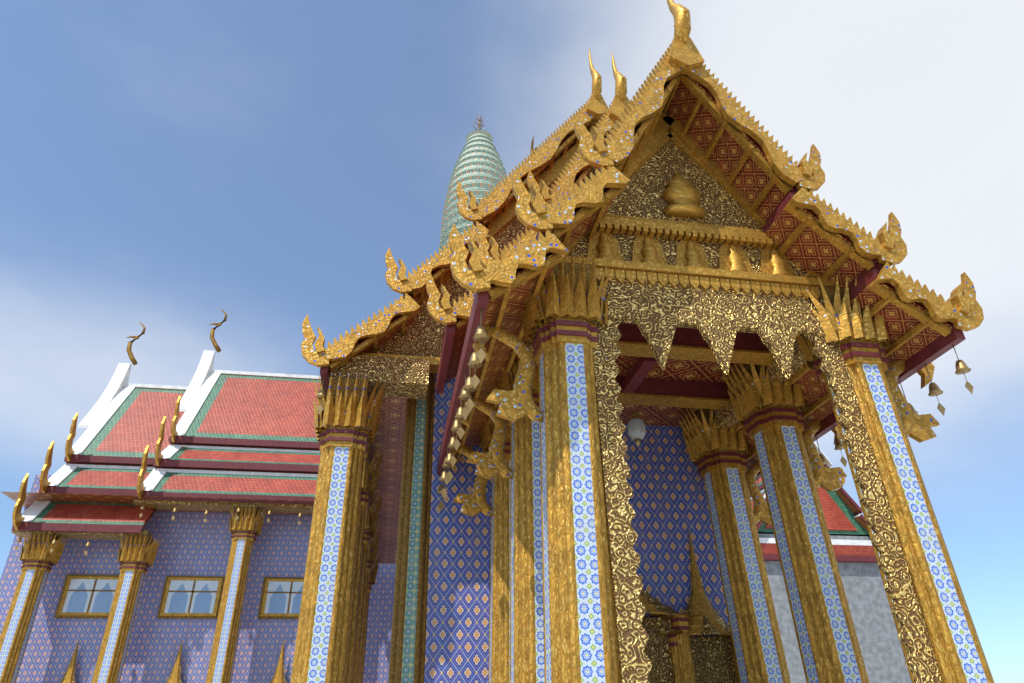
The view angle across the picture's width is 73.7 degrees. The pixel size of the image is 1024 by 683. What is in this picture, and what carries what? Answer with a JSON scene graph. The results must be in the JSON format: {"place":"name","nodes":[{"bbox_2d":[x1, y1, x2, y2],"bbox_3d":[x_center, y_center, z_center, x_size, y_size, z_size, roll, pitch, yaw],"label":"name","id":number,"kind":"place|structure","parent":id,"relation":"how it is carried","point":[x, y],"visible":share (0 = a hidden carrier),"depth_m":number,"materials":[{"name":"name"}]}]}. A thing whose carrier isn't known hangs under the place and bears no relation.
{"place":"outdoors","nodes":[
{"label":"outdoors","id":0,"kind":"place"},
{"bbox_2d":[0,309,395,682],"bbox_3d":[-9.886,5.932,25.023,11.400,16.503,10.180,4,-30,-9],"label":"temple wing","id":1,"kind":"structure","parent":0,"point":[161,533],"depth_m":20.67,"materials":[{"name":"purple tile"}]},
{"bbox_2d":[439,115,505,250],"bbox_3d":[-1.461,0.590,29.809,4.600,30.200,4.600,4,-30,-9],"label":"spire","id":2,"kind":"structure","parent":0,"point":[479,171],"depth_m":33.30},
{"bbox_2d":[0,0,1023,682],"label":"sky","id":3,"kind":"structure","parent":0,"point":[166,166],"materials":[{"name":"blue"}]},
{"bbox_2d":[290,0,993,682],"bbox_3d":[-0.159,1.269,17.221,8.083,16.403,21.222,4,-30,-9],"label":"entrance portico","id":4,"kind":"structure","parent":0,"point":[594,372],"depth_m":8.04,"materials":[{"name":"gold metal"}]},
{"label":"ground","id":5,"kind":"structure","parent":0,"visible":0},
{"bbox_2d":[749,441,911,682],"bbox_3d":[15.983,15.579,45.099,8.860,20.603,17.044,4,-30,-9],"label":"hall building","id":6,"kind":"structure","parent":5,"relation":"on","point":[874,626],"depth_m":37.77,"materials":[{"name":"grey tile"}]}
]}

